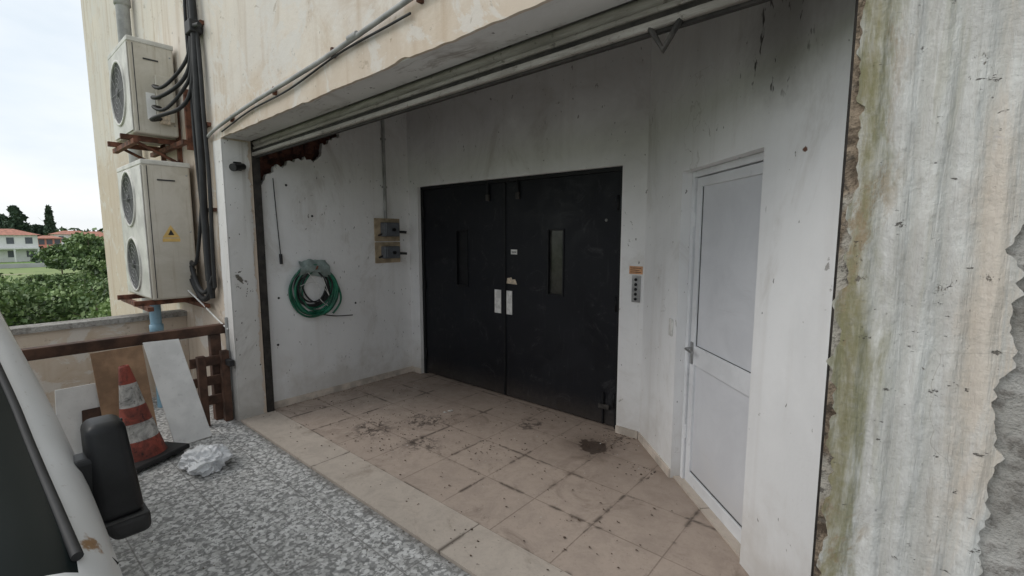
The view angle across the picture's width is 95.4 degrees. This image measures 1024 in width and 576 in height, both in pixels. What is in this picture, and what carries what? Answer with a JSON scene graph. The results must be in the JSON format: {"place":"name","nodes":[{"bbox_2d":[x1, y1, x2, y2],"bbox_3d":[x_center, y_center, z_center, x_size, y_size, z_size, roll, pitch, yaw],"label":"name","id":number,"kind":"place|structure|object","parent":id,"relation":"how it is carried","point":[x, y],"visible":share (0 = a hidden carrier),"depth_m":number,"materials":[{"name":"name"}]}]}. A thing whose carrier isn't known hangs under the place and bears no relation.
{"place":"outdoors","nodes":[
{"label":"outdoors","id":0,"kind":"place"},
{"bbox_2d":[0,263,45,268],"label":"wall","id":1,"kind":"structure","parent":0,"point":[24,265],"depth_m":66.16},
{"bbox_2d":[0,261,86,282],"bbox_3d":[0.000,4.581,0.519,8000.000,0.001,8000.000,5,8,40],"label":"ground","id":2,"kind":"structure","parent":0,"point":[23,272],"depth_m":59.47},
{"bbox_2d":[0,213,7,222],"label":"conifer tree","id":3,"kind":"object","parent":2,"relation":"on","point":[3,216],"visible":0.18,"depth_m":124.00,"materials":[{"name":"green plant"}]},
{"bbox_2d":[2,205,34,232],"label":"conifer tree","id":4,"kind":"object","parent":2,"relation":"on","point":[17,218],"visible":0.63,"depth_m":118.79,"materials":[{"name":"green plant"}]},
{"bbox_2d":[0,235,38,261],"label":"walls","id":5,"kind":"structure","parent":2,"relation":"on","point":[19,242],"depth_m":80.99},
{"bbox_2d":[6,237,13,243],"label":"window","id":6,"kind":"structure","parent":5,"relation":"attached to","point":[9,240],"depth_m":80.19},
{"bbox_2d":[0,229,38,234],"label":"roof","id":7,"kind":"structure","parent":5,"relation":"on","point":[10,232],"depth_m":81.58,"materials":[{"name":"red tile"}]},
{"bbox_2d":[0,247,39,248],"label":"balcony","id":8,"kind":"structure","parent":5,"relation":"attached to","point":[20,248],"depth_m":80.29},
{"bbox_2d":[25,237,32,243],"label":"window","id":9,"kind":"structure","parent":5,"relation":"attached to","point":[28,240],"depth_m":81.86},
{"bbox_2d":[0,222,43,236],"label":"conifer tree","id":10,"kind":"object","parent":2,"relation":"on","point":[37,229],"visible":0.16,"depth_m":125.03,"materials":[{"name":"green plant"}]},
{"bbox_2d":[29,246,47,262],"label":"garden trees","id":11,"kind":"object","parent":2,"relation":"on","point":[33,259],"visible":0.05,"depth_m":71.06,"materials":[{"name":"green plant"}]},
{"bbox_2d":[40,204,57,235],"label":"cypress tree","id":12,"kind":"object","parent":2,"relation":"on","point":[50,224],"visible":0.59,"depth_m":120.11,"materials":[{"name":"green plant"}]},
{"bbox_2d":[38,238,60,246],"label":"walls","id":13,"kind":"structure","parent":2,"relation":"on","point":[45,245],"depth_m":97.77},
{"bbox_2d":[38,236,60,237],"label":"roof","id":14,"kind":"structure","parent":13,"relation":"on","point":[48,237],"depth_m":98.79,"materials":[{"name":"red tile"}]},
{"bbox_2d":[33,243,71,273],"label":"tree","id":15,"kind":"object","parent":2,"relation":"on","point":[49,251],"visible":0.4,"depth_m":50.79,"materials":[{"name":"green plant"}]},
{"bbox_2d":[5,226,102,235],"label":"distant trees","id":16,"kind":"object","parent":2,"relation":"on","point":[73,229],"visible":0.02,"depth_m":131.22,"materials":[{"name":"green plant"}]},
{"bbox_2d":[0,269,110,325],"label":"shrub mass","id":17,"kind":"object","parent":2,"relation":"on","point":[40,298],"visible":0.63,"depth_m":17.81,"materials":[{"name":"green plant"}]},
{"bbox_2d":[50,234,77,243],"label":"walls","id":18,"kind":"structure","parent":2,"relation":"on","point":[64,235],"depth_m":114.23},
{"bbox_2d":[51,231,86,233],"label":"roof","id":19,"kind":"structure","parent":18,"relation":"on","point":[66,232],"depth_m":115.88,"materials":[{"name":"red tile"}]},
{"bbox_2d":[43,233,104,274],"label":"tree","id":20,"kind":"object","parent":2,"relation":"on","point":[85,247],"visible":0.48,"depth_m":42.29,"materials":[{"name":"green plant"}]},
{"bbox_2d":[56,232,103,255],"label":"tree","id":21,"kind":"object","parent":2,"relation":"on","point":[65,240],"visible":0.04,"depth_m":48.23,"materials":[{"name":"green plant"}]},
{"bbox_2d":[64,246,105,274],"bbox_3d":[-33.812,-1.674,38.270,4.192,3.903,3.745,2,7,19],"label":"tree","id":22,"kind":"object","parent":2,"relation":"on","point":[97,254],"visible":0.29,"depth_m":36.92,"materials":[{"name":"green plant"}]},
{"bbox_2d":[88,260,107,277],"bbox_3d":[-25.889,-0.535,31.696,3.618,3.120,3.684,-1,6,-5],"label":"tree","id":23,"kind":"object","parent":2,"relation":"on","point":[98,265],"visible":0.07,"depth_m":30.10,"materials":[{"name":"green plant"}]},
{"bbox_2d":[81,0,266,412],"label":"facade","id":24,"kind":"structure","parent":2,"relation":"on","point":[160,21],"depth_m":4.80,"materials":[{"name":"paint"}]},
{"bbox_2d":[113,0,151,312],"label":"drain downpipe","id":25,"kind":"object","parent":24,"relation":"attached to","point":[122,9],"visible":0.22,"depth_m":5.00,"materials":[{"name":"grey plastic"}]},
{"bbox_2d":[107,35,193,162],"bbox_3d":[-3.283,-1.746,4.207,1.426,1.222,0.450,5,8,40],"label":"air conditioner unit","id":26,"kind":"object","parent":24,"relation":"attached to","point":[144,97],"visible":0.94,"depth_m":4.16,"materials":[{"name":"grey plastic"}]},
{"bbox_2d":[117,159,210,311],"bbox_3d":[-3.313,-0.488,4.335,1.200,1.292,0.510,5,8,40],"label":"air conditioner unit","id":27,"kind":"object","parent":24,"relation":"attached to","point":[157,221],"visible":0.94,"depth_m":4.14,"materials":[{"name":"grey plastic"}]},
{"bbox_2d":[183,0,216,301],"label":"hose bundle","id":28,"kind":"object","parent":24,"relation":"attached to","point":[193,24],"visible":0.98,"depth_m":3.92,"materials":[{"name":"black rubber"}]},
{"bbox_2d":[213,139,240,421],"bbox_3d":[-2.417,-0.030,3.950,0.191,2.370,0.008,5,8,40],"label":"pillar plaster","id":29,"kind":"object","parent":24,"relation":"attached to","point":[222,216],"visible":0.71,"depth_m":3.92,"materials":[{"name":"paint"}]},
{"bbox_2d":[187,290,232,390],"bbox_3d":[-2.687,0.456,4.161,0.597,0.856,0.040,4,7,29],"label":"white cable","id":30,"kind":"object","parent":29,"relation":"attached to","point":[225,326],"visible":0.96,"depth_m":4.03,"materials":[{"name":"grey plastic"}]},
{"bbox_2d":[222,139,264,419],"bbox_3d":[-2.276,-0.033,3.975,0.009,2.370,0.210,5,8,40],"label":"reveal plaster","id":31,"kind":"object","parent":24,"relation":"attached to","point":[242,269],"visible":1,"depth_m":3.96,"materials":[{"name":"paint"}]},
{"bbox_2d":[229,162,245,170],"bbox_3d":[-2.251,-0.990,3.805,0.086,0.090,0.150,0,6,0],"label":"security camera","id":32,"kind":"object","parent":31,"relation":"attached to","point":[236,166],"visible":1,"depth_m":3.77,"materials":[{"name":"black plastic"}]},
{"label":"walls","id":33,"kind":"object","parent":2,"relation":"on","visible":0},
{"bbox_2d":[85,231,103,236],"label":"roof","id":34,"kind":"structure","parent":33,"relation":"on","point":[99,233],"depth_m":114.62,"materials":[{"name":"red tile"}]},
{"bbox_2d":[0,0,102,230],"label":"sky","id":35,"kind":"structure","parent":0,"point":[48,155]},
{"bbox_2d":[109,397,470,575],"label":"parking platform","id":36,"kind":"structure","parent":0,"point":[292,510],"depth_m":2.58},
{"bbox_2d":[0,310,151,575],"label":"parked van","id":37,"kind":"object","parent":36,"relation":"on","point":[65,510],"visible":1,"depth_m":1.03,"materials":[{"name":"paint"}]},
{"bbox_2d":[55,383,99,453],"bbox_3d":[-3.063,0.965,3.318,0.101,0.529,0.285,5,8,40],"label":"white panel","id":38,"kind":"object","parent":36,"relation":"on","point":[71,403],"visible":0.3,"depth_m":3.29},
{"bbox_2d":[82,407,101,422],"bbox_3d":[-2.968,1.047,3.335,0.136,0.362,0.180,5,8,40],"label":"chipboard offcut","id":39,"kind":"object","parent":36,"relation":"on","point":[91,413],"visible":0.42,"depth_m":3.33,"materials":[{"name":"brown wood"}]},
{"bbox_2d":[13,316,190,413],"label":"concrete parapet","id":40,"kind":"structure","parent":36,"relation":"on","point":[52,375],"depth_m":4.16,"materials":[{"name":"paint"}]},
{"bbox_2d":[9,309,186,334],"bbox_3d":[-8.393,0.914,-1.016,0.200,0.048,15.426,5,8,40],"label":"parapet coping","id":41,"kind":"object","parent":40,"relation":"on","point":[50,326],"visible":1,"depth_m":4.21,"materials":[{"name":"concrete"}]},
{"bbox_2d":[21,323,224,419],"bbox_3d":[-4.009,0.922,2.367,0.080,0.835,4.627,5,8,40],"label":"wooden railing","id":42,"kind":"object","parent":36,"relation":"on","point":[212,332],"visible":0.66,"depth_m":3.60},
{"bbox_2d":[90,345,156,424],"bbox_3d":[-2.876,0.831,3.476,0.163,0.760,0.330,5,8,40],"label":"plywood board","id":43,"kind":"object","parent":36,"relation":"on","point":[106,365],"visible":0.54,"depth_m":3.44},
{"bbox_2d":[118,364,189,472],"bbox_3d":[-2.681,0.887,3.309,0.399,0.696,0.399,-4,8,21],"label":"traffic cone","id":44,"kind":"object","parent":36,"relation":"on","point":[149,445],"visible":0.84,"depth_m":3.26,"materials":[{"name":"orange-red plastic"},{"name":"white reflective plastic"},{"name":"black rubber"}]},
{"bbox_2d":[149,304,163,407],"bbox_3d":[-3.285,0.670,4.343,0.108,1.090,0.108,5,8,40],"label":"blue drain pipe","id":45,"kind":"object","parent":36,"relation":"on","point":[156,323],"visible":0.34,"depth_m":4.27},
{"bbox_2d":[143,339,211,442],"bbox_3d":[-2.619,0.802,3.656,0.379,0.778,0.249,3,7,26],"label":"white board","id":46,"kind":"object","parent":36,"relation":"on","point":[186,419],"visible":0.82,"depth_m":3.64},
{"bbox_2d":[178,443,232,476],"bbox_3d":[-2.119,1.163,3.237,0.382,0.154,0.312,5,8,40],"label":"plastic bag","id":47,"kind":"object","parent":36,"relation":"on","point":[204,460],"visible":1,"depth_m":3.15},
{"bbox_2d":[189,349,234,425],"bbox_3d":[-2.502,0.853,3.925,0.182,0.620,0.290,5,8,40],"label":"wooden pallet","id":48,"kind":"object","parent":36,"relation":"on","point":[203,381],"visible":0.81,"depth_m":3.97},
{"bbox_2d":[142,444,449,571],"bbox_3d":[-1.268,1.345,2.310,3.895,0.004,1.219,5,8,40],"label":"yard grit","id":49,"kind":"object","parent":36,"relation":"on","point":[277,548],"visible":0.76,"depth_m":2.50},
{"bbox_2d":[241,411,570,575],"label":"threshold","id":50,"kind":"object","parent":36,"relation":"on","point":[430,522],"visible":0.78,"depth_m":2.73,"materials":[{"name":"stone"}]},
{"bbox_2d":[250,0,858,575],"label":"roller shutter","id":51,"kind":"object","parent":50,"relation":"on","point":[620,26],"visible":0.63,"depth_m":2.07,"materials":[{"name":"metal"}]},
{"bbox_2d":[261,113,412,401],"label":"bay left wall","id":52,"kind":"structure","parent":0,"point":[334,188],"depth_m":4.69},
{"bbox_2d":[288,259,351,317],"bbox_3d":[-1.834,0.015,4.505,0.108,0.596,0.643,5,8,40],"label":"coiled garden hose","id":53,"kind":"object","parent":52,"relation":"attached to","point":[318,268],"visible":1,"depth_m":4.45,"materials":[{"name":"green rubber"}]},
{"bbox_2d":[274,366,412,408],"bbox_3d":[-1.681,1.020,4.873,0.012,0.075,1.600,5,8,40],"label":"bay skirting","id":54,"kind":"object","parent":52,"relation":"attached to","point":[311,395],"visible":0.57,"depth_m":4.76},
{"bbox_2d":[374,119,406,262],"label":"electrical switch boxes","id":55,"kind":"object","parent":52,"relation":"attached to","point":[386,228],"visible":0.99,"depth_m":5.00,"materials":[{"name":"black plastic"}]},
{"bbox_2d":[275,371,748,575],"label":"bay floor","id":56,"kind":"structure","parent":0,"point":[684,538],"depth_m":3.14,"materials":[{"name":"tile"}]},
{"bbox_2d":[260,134,336,180],"bbox_3d":[-1.830,-0.592,4.779,0.170,3.300,1.658,5,8,40],"label":"bay left brick","id":57,"kind":"object","parent":56,"relation":"on","point":[266,164],"depth_m":4.31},
{"bbox_2d":[267,152,277,159],"bbox_3d":[-2.152,-1.250,4.179,0.027,0.190,0.090,5,8,40],"label":"broken brick","id":58,"kind":"object","parent":57,"relation":"attached to","point":[273,156],"visible":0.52,"depth_m":4.18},
{"bbox_2d":[272,178,282,263],"bbox_3d":[-2.098,-0.594,4.175,0.026,0.760,0.049,5,8,40],"label":"hanging pull cord","id":59,"kind":"object","parent":57,"relation":"hanging from","point":[280,258],"visible":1,"depth_m":4.18,"materials":[{"name":"black rubber"}]},
{"bbox_2d":[291,145,299,154],"bbox_3d":[-2.010,-1.302,4.325,0.047,0.115,0.063,5,8,40],"label":"broken brick","id":60,"kind":"object","parent":57,"relation":"attached to","point":[295,150],"visible":0.5,"depth_m":4.31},
{"bbox_2d":[303,145,313,153],"bbox_3d":[-1.933,-1.315,4.422,0.038,0.075,0.091,5,8,40],"label":"broken brick","id":61,"kind":"object","parent":57,"relation":"attached to","point":[307,149],"visible":1,"depth_m":4.41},
{"bbox_2d":[406,110,423,373],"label":"bay back wall","id":62,"kind":"structure","parent":56,"relation":"on","point":[416,272],"depth_m":5.26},
{"bbox_2d":[412,366,420,373],"bbox_3d":[-1.106,0.959,5.422,0.148,0.072,0.012,5,8,40],"label":"baseboard","id":63,"kind":"object","parent":62,"relation":"attached to","point":[416,369],"visible":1,"depth_m":5.42,"materials":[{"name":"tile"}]},
{"bbox_2d":[420,190,429,372],"bbox_3d":[-0.985,-0.046,5.305,0.040,2.095,0.060,5,8,40],"label":"frame","id":64,"kind":"object","parent":56,"relation":"on","point":[423,277],"visible":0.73,"depth_m":5.28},
{"bbox_2d":[424,187,458,380],"bbox_3d":[-0.764,-0.039,5.123,0.528,2.063,0.040,5,8,40],"label":"leaf","id":65,"kind":"object","parent":56,"relation":"on","point":[440,220],"visible":0.86,"depth_m":5.10,"materials":[{"name":"black paint"}]},
{"bbox_2d":[455,230,456,285],"bbox_3d":[-0.584,-0.315,4.905,0.014,0.588,0.008,5,8,40],"label":"window trim","id":66,"kind":"structure","parent":65,"relation":"attached to","point":[456,255],"depth_m":4.90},
{"bbox_2d":[458,231,466,284],"bbox_3d":[-0.505,-0.311,4.872,0.150,0.560,0.007,5,8,40],"label":"glass","id":67,"kind":"object","parent":65,"relation":"attached to","point":[462,248],"visible":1,"depth_m":4.88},
{"bbox_2d":[283,401,653,528],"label":"plaster crumbs","id":68,"kind":"object","parent":56,"relation":"on","point":[476,458],"visible":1,"depth_m":3.53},
{"bbox_2d":[290,386,671,569],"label":"dry leaf litter","id":69,"kind":"object","parent":56,"relation":"on","point":[564,537],"visible":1,"depth_m":3.52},
{"bbox_2d":[466,182,504,393],"bbox_3d":[-0.252,0.010,4.690,0.517,2.063,0.040,5,8,40],"label":"leaf","id":70,"kind":"object","parent":56,"relation":"on","point":[485,223],"visible":0.86,"depth_m":4.67,"materials":[{"name":"black paint"}]},
{"bbox_2d":[495,289,500,312],"bbox_3d":[-0.138,0.130,4.576,0.085,0.230,0.006,5,8,40],"label":"push plate","id":71,"kind":"object","parent":70,"relation":"attached to","point":[497,301],"visible":1,"depth_m":4.57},
{"bbox_2d":[561,171,620,425],"bbox_3d":[0.657,0.097,3.922,0.533,2.063,0.040,5,8,40],"label":"leaf","id":72,"kind":"object","parent":56,"relation":"on","point":[591,249],"visible":0.86,"depth_m":3.90,"materials":[{"name":"black paint"}]},
{"bbox_2d":[562,229,563,296],"bbox_3d":[0.443,-0.216,4.037,0.014,0.588,0.008,5,8,40],"label":"window trim","id":73,"kind":"structure","parent":72,"relation":"attached to","point":[563,266],"depth_m":4.04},
{"bbox_2d":[601,392,603,423],"bbox_3d":[0.760,1.002,3.897,0.015,0.270,0.017,5,8,40],"label":"floor bolt rod","id":74,"kind":"object","parent":56,"relation":"on","point":[602,421],"visible":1,"depth_m":3.89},
{"bbox_2d":[598,403,609,409],"bbox_3d":[0.765,0.988,3.890,0.100,0.040,0.020,5,8,40],"label":"floor bolt","id":75,"kind":"object","parent":74,"relation":"attached to","point":[604,406],"visible":1,"depth_m":3.88,"materials":[{"name":"metal"}]},
{"bbox_2d":[614,171,622,428],"bbox_3d":[0.873,0.133,3.734,0.040,2.095,0.060,5,8,40],"label":"frame","id":76,"kind":"object","parent":56,"relation":"on","point":[619,250],"visible":0.26,"depth_m":3.71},
{"bbox_2d":[612,393,614,407],"bbox_3d":[0.834,0.925,3.824,0.024,0.120,0.024,5,8,40],"label":"hinge","id":77,"kind":"object","parent":76,"relation":"attached to","point":[613,400],"visible":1,"depth_m":3.82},
{"bbox_2d":[616,37,651,431],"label":"bay back wall","id":78,"kind":"structure","parent":56,"relation":"on","point":[636,130],"depth_m":3.53,"materials":[{"name":"paint"}]},
{"bbox_2d":[615,425,637,438],"bbox_3d":[0.911,1.153,3.716,0.190,0.072,0.012,5,8,40],"label":"baseboard","id":79,"kind":"object","parent":78,"relation":"attached to","point":[626,431],"visible":0.93,"depth_m":3.71,"materials":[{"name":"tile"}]},
{"bbox_2d":[631,275,640,302],"bbox_3d":[0.944,0.007,3.553,0.068,0.205,0.020,5,8,40],"label":"elevator call panel","id":80,"kind":"object","parent":78,"relation":"attached to","point":[636,285],"visible":1,"depth_m":3.55,"materials":[{"name":"metal"}]},
{"bbox_2d":[629,266,642,274],"bbox_3d":[0.943,-0.136,3.547,0.108,0.060,0.006,5,8,40],"label":"warning sign","id":81,"kind":"object","parent":78,"relation":"attached to","point":[635,269],"visible":1,"depth_m":3.54,"materials":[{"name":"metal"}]},
{"bbox_2d":[639,26,692,477],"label":"splay wall","id":82,"kind":"structure","parent":56,"relation":"on","point":[668,214],"depth_m":3.10,"materials":[{"name":"paint"}]},
{"bbox_2d":[638,432,669,477],"bbox_3d":[1.013,1.194,3.357,0.012,0.070,0.577,-1,6,-5],"label":"splay skirting","id":83,"kind":"object","parent":82,"relation":"attached to","point":[659,461],"visible":1,"depth_m":3.31,"materials":[{"name":"tile"}]},
{"bbox_2d":[668,319,672,335],"bbox_3d":[1.031,0.256,3.026,0.012,0.110,0.045,-1,6,-5],"label":"light switch","id":84,"kind":"object","parent":82,"relation":"attached to","point":[670,332],"visible":1,"depth_m":3.02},
{"bbox_2d":[673,476,740,557],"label":"sill","id":85,"kind":"structure","parent":56,"relation":"on","point":[728,537],"depth_m":2.63,"materials":[{"name":"stone"}]},
{"bbox_2d":[680,171,700,478],"bbox_3d":[1.136,0.277,2.949,0.060,1.984,0.037,-1,6,-5],"label":"frame","id":86,"kind":"object","parent":85,"relation":"on","point":[688,319],"visible":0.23,"depth_m":2.93,"materials":[{"name":"white metal"}]},
{"bbox_2d":[684,425,686,438],"bbox_3d":[1.115,0.923,3.000,0.012,0.090,0.020,-1,6,-5],"label":"hinge","id":87,"kind":"object","parent":86,"relation":"attached to","point":[685,432],"visible":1,"depth_m":2.99,"materials":[{"name":"white metal"}]},
{"bbox_2d":[695,152,763,344],"bbox_3d":[1.167,-0.139,2.515,0.060,1.059,0.734,-1,6,-5],"label":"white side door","id":88,"kind":"structure","parent":86,"relation":"attached to","point":[746,167],"depth_m":2.46,"materials":[{"name":"metal"}]},
{"bbox_2d":[685,177,702,482],"bbox_3d":[1.141,0.294,2.900,0.035,1.922,0.055,-1,6,-5],"label":"stile","id":89,"kind":"object","parent":85,"relation":"on","point":[692,369],"visible":0.54,"depth_m":2.88,"materials":[{"name":"white metal"}]},
{"bbox_2d":[690,342,693,363],"bbox_3d":[1.120,0.405,2.908,0.008,0.140,0.030,-1,6,-5],"label":"handle plate","id":90,"kind":"object","parent":89,"relation":"attached to","point":[691,355],"visible":0.9,"depth_m":2.90,"materials":[{"name":"metal"}]},
{"bbox_2d":[684,347,692,353],"bbox_3d":[1.097,0.383,2.862,0.051,0.023,0.099,-1,6,-5],"label":"lever","id":91,"kind":"object","parent":90,"relation":"attached to","point":[687,349],"visible":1,"depth_m":2.86,"materials":[{"name":"metal"}]},
{"bbox_2d":[689,472,741,543],"bbox_3d":[1.169,1.247,2.673,0.034,0.080,0.614,-1,6,-5],"label":"rail bottom","id":92,"kind":"object","parent":85,"relation":"on","point":[728,521],"visible":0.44,"depth_m":2.63,"materials":[{"name":"white metal"}]},
{"bbox_2d":[690,471,741,527],"bbox_3d":[1.163,1.202,2.667,0.004,0.005,0.614,-1,6,-5],"label":"gasket line","id":93,"kind":"object","parent":92,"relation":"on","point":[716,499],"visible":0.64,"depth_m":2.65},
{"bbox_2d":[691,366,748,525],"bbox_3d":[1.168,0.859,2.629,0.010,0.700,0.614,0,6,-4],"label":"panel","id":94,"kind":"object","parent":92,"relation":"on","point":[720,428],"visible":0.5,"depth_m":2.60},
{"bbox_2d":[694,346,750,396],"bbox_3d":[1.169,0.452,2.582,0.034,0.120,0.614,-1,6,-5],"label":"rail","id":95,"kind":"object","parent":94,"relation":"on","point":[732,375],"visible":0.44,"depth_m":2.54,"materials":[{"name":"white metal"}]},
{"bbox_2d":[696,345,750,372],"bbox_3d":[1.163,0.392,2.575,0.004,0.005,0.614,-1,6,-5],"label":"gasket line","id":96,"kind":"object","parent":95,"relation":"on","point":[723,359],"visible":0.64,"depth_m":2.56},
{"bbox_2d":[697,174,762,371],"bbox_3d":[1.168,-0.088,2.521,0.010,0.967,0.614,0,6,-4],"label":"panel","id":97,"kind":"object","parent":95,"relation":"on","point":[730,243],"visible":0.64,"depth_m":2.49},
{"bbox_2d":[740,0,855,575],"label":"splay wall","id":98,"kind":"structure","parent":56,"relation":"on","point":[809,75],"depth_m":1.86,"materials":[{"name":"paint"}]},
{"bbox_2d":[416,45,625,186],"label":"bay back wall top","id":99,"kind":"structure","parent":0,"point":[567,117],"depth_m":4.07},
{"bbox_2d":[683,0,772,171],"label":"splay wall top","id":100,"kind":"structure","parent":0,"point":[728,56],"depth_m":2.34,"materials":[{"name":"paint"}]},
{"bbox_2d":[813,0,1023,575],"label":"column","id":101,"kind":"structure","parent":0,"point":[920,362],"depth_m":1.06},
{"bbox_2d":[978,224,1023,575],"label":"facade","id":102,"kind":"structure","parent":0,"point":[1001,541],"depth_m":1.01,"materials":[{"name":"concrete"}]},
{"bbox_2d":[212,0,441,108],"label":"facade lintel","id":103,"kind":"structure","parent":102,"relation":"attached to","point":[259,44],"depth_m":3.01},
{"bbox_2d":[207,0,423,138],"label":"facade conduit","id":104,"kind":"object","parent":103,"relation":"attached to","point":[349,40],"visible":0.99,"depth_m":2.58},
{"bbox_2d":[218,0,552,137],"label":"facade lintel lip","id":105,"kind":"object","parent":103,"relation":"attached to","point":[435,26],"visible":0.97,"depth_m":2.28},
{"bbox_2d":[224,0,630,140],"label":"lintel soffit","id":106,"kind":"structure","parent":103,"relation":"attached to","point":[549,16],"depth_m":2.18,"materials":[{"name":"paint"}]},
{"bbox_3d":[0.149,-2.131,3.040,5.200,0.150,1.860,5,8,40],"label":"bay","id":107,"kind":"object","parent":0,"visible":0},
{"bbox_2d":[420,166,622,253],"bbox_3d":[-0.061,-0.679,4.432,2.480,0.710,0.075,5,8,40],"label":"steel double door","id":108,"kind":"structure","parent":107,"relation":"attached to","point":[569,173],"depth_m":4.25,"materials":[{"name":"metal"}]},
{"bbox_2d":[503,183,505,394],"bbox_3d":[-0.069,0.033,4.503,0.024,2.060,0.010,5,8,40],"label":"astragal","id":109,"kind":"object","parent":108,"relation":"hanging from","point":[504,191],"visible":1,"depth_m":4.49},
{"bbox_2d":[505,178,549,406],"bbox_3d":[0.145,0.048,4.355,0.512,2.063,0.040,5,8,40],"label":"leaf","id":110,"kind":"object","parent":108,"relation":"attached to","point":[527,219],"visible":0.86,"depth_m":4.33,"materials":[{"name":"black paint"}]},
{"bbox_2d":[506,291,511,314],"bbox_3d":[-0.026,0.141,4.481,0.070,0.230,0.006,5,8,40],"label":"push plate","id":111,"kind":"object","parent":110,"relation":"attached to","point":[509,302],"visible":1,"depth_m":4.48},
{"bbox_2d":[507,277,516,284],"bbox_3d":[-0.002,-0.068,4.439,0.130,0.065,0.002,5,8,40],"label":"label","id":112,"kind":"object","parent":110,"relation":"attached to","point":[510,281],"visible":1,"depth_m":4.44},
{"bbox_2d":[547,229,548,294],"bbox_3d":[0.318,-0.228,4.142,0.014,0.588,0.008,5,8,40],"label":"window trim","id":113,"kind":"structure","parent":110,"relation":"attached to","point":[547,258],"depth_m":4.13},
{"bbox_2d":[550,230,562,294],"bbox_3d":[0.398,-0.225,4.109,0.150,0.560,0.007,5,8,40],"label":"glass","id":114,"kind":"object","parent":110,"relation":"attached to","point":[556,241],"visible":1,"depth_m":4.11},
{"bbox_3d":[-0.522,-0.594,4.820,0.150,0.014,0.009,5,8,40],"label":"window trim","id":115,"kind":"object","parent":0,"visible":0},
{"bbox_2d":[466,230,467,286],"bbox_3d":[-0.459,-0.303,4.800,0.014,0.588,0.008,5,8,40],"label":"window trim","id":116,"kind":"structure","parent":115,"relation":"attached to","point":[467,254],"depth_m":4.79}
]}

